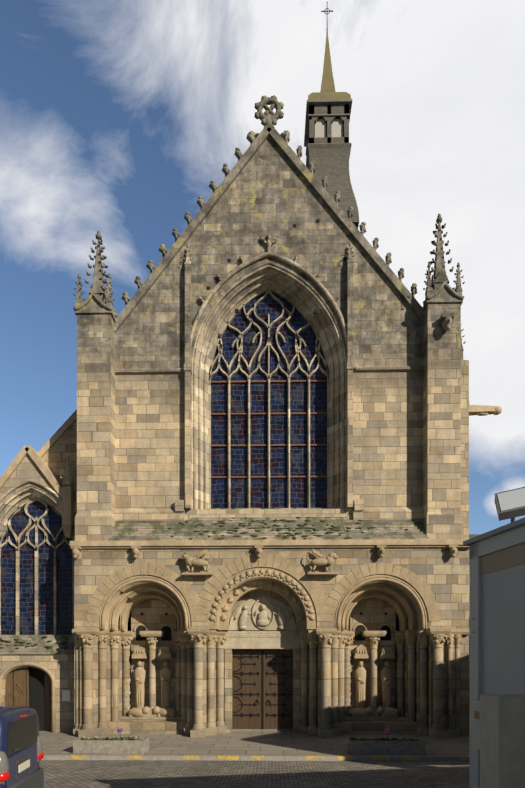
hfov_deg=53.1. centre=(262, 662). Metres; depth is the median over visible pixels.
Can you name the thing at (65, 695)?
wall plaque
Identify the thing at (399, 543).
porch cornice
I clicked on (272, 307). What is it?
window glass
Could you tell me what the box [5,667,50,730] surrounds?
chapel side door
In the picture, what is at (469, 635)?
side walls
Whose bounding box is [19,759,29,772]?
car licence plate
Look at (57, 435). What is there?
aisle raking coping
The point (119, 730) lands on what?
violet planter flowers
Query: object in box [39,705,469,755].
pavement slabs
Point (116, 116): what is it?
sky
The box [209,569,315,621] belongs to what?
porch arch carving
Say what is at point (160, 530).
stone porch roof
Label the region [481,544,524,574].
sign panel
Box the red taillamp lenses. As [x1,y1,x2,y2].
[0,714,43,781]
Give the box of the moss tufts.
[0,508,408,649]
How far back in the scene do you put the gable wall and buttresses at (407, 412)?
19.52 m
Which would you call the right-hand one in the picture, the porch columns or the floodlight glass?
the floodlight glass
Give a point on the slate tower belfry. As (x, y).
(331, 161)
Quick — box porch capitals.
[72,628,469,648]
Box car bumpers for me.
[10,767,43,787]
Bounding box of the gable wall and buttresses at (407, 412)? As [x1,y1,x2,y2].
[75,137,468,540]
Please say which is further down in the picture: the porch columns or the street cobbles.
the street cobbles
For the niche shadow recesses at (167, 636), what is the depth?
20.49 m
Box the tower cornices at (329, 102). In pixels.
[304,99,351,154]
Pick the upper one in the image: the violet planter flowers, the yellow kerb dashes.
the violet planter flowers
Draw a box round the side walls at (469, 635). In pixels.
[469,562,469,704]
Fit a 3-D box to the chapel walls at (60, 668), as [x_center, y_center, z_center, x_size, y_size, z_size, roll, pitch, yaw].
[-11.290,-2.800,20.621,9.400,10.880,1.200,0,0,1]
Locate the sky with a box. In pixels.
[0,0,524,533]
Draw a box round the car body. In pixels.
[0,706,39,787]
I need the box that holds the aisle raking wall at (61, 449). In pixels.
[42,420,76,492]
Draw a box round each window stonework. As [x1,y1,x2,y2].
[0,479,74,634]
[183,234,354,508]
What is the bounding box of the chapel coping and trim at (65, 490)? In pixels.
[0,445,75,732]
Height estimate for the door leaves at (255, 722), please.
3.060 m
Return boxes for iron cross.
[321,2,332,34]
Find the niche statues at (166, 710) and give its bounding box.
[127,623,399,716]
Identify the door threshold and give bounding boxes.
[232,729,292,730]
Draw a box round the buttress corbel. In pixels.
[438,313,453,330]
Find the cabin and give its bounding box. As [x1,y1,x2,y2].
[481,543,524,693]
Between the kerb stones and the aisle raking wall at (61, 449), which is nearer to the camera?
the kerb stones
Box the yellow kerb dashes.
[70,755,469,759]
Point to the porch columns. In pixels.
(335, 685)
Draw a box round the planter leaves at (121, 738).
[81,732,138,739]
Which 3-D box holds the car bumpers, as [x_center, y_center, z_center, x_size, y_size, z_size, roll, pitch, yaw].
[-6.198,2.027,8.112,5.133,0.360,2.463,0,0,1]
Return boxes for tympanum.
[224,597,300,648]
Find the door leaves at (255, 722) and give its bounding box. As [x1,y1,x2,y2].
[232,649,292,728]
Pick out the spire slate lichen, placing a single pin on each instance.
(327, 91)
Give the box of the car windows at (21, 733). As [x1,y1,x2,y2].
[6,714,36,755]
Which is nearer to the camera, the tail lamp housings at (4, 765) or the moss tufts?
the tail lamp housings at (4, 765)
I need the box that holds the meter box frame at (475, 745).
[471,699,479,749]
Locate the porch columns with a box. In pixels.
[73,648,461,737]
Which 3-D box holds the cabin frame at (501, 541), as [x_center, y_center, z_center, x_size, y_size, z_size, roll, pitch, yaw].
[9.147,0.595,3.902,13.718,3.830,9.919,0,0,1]
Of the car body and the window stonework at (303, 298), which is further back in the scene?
the window stonework at (303, 298)
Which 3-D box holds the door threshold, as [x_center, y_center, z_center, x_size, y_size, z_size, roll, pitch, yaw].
[0.008,2.590,20.389,2.340,0.100,0.280,0,0,1]
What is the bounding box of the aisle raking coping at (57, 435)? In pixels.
[37,409,76,457]
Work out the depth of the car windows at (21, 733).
8.29 m
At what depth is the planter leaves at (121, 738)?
15.53 m
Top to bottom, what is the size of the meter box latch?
0.172 m
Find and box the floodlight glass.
[497,488,524,510]
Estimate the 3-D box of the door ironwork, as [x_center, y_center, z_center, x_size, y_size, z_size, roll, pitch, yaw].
[0.005,1.010,20.213,2.280,3.060,0.046,0,0,1]
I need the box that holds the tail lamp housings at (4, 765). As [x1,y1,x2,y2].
[0,736,42,785]
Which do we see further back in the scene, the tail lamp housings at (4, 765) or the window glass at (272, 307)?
the window glass at (272, 307)
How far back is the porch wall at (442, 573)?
19.04 m
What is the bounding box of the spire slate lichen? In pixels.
[308,35,350,99]
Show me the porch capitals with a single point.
(196, 637)
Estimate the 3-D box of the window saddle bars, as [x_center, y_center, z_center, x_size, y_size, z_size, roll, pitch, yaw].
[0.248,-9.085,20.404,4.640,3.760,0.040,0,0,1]
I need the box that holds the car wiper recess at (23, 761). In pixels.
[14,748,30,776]
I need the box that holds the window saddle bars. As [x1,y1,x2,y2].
[211,380,326,477]
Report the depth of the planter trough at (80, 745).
15.28 m
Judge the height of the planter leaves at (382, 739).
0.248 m
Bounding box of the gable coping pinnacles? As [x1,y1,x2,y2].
[73,95,465,358]
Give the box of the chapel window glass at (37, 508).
[1,500,72,634]
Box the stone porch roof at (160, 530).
[109,508,428,540]
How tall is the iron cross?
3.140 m
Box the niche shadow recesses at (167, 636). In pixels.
[136,612,390,640]
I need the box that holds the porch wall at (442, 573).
[74,547,468,735]
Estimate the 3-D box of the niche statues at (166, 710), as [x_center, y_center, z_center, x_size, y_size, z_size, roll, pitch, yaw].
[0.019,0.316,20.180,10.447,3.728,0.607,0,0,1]
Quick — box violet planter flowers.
[93,728,134,738]
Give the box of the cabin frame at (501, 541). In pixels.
[470,525,524,787]
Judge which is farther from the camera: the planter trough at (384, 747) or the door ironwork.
the door ironwork
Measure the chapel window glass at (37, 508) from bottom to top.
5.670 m
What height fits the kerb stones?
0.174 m
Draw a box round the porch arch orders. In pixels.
[98,567,427,630]
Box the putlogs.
[206,219,345,313]
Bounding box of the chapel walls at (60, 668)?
[0,454,76,731]
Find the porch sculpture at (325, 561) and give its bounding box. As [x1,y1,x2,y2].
[71,544,457,575]
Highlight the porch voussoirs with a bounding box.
[86,553,440,621]
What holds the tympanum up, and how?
attached to the porch wall at (442, 573)
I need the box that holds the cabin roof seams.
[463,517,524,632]
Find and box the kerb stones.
[41,755,469,760]
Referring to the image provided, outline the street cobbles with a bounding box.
[39,760,469,787]
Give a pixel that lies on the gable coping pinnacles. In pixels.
(99, 299)
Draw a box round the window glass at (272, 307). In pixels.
[211,292,326,508]
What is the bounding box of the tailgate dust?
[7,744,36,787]
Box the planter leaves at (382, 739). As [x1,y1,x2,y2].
[350,734,419,740]
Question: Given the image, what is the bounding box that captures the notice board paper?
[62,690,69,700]
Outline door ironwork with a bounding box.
[233,649,291,728]
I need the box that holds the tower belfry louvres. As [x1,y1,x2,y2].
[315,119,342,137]
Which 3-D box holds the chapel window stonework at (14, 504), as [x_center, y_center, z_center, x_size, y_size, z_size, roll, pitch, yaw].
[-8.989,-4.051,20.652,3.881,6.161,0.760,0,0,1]
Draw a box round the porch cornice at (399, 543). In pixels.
[70,539,469,548]
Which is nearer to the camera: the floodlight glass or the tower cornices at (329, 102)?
the floodlight glass
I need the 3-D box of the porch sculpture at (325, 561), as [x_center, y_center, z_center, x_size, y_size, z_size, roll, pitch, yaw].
[0.027,-3.678,18.758,13.817,1.066,0.369,0,0,1]
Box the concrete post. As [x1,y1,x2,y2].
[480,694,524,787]
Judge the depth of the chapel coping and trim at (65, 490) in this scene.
20.11 m
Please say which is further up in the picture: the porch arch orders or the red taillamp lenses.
the porch arch orders
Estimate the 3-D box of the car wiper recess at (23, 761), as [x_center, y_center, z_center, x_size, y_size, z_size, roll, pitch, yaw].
[-3.824,1.531,8.337,0.057,0.431,0.792,0,0,-8]
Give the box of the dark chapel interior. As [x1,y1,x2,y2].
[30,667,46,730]
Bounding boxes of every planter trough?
[73,737,148,753]
[344,738,425,753]
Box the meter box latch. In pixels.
[474,711,479,718]
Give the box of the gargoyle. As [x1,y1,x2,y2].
[469,405,501,415]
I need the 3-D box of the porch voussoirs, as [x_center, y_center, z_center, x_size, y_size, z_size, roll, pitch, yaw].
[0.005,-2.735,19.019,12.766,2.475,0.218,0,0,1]
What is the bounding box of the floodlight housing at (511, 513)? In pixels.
[495,487,524,520]
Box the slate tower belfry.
[306,104,358,228]
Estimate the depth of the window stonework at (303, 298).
20.05 m

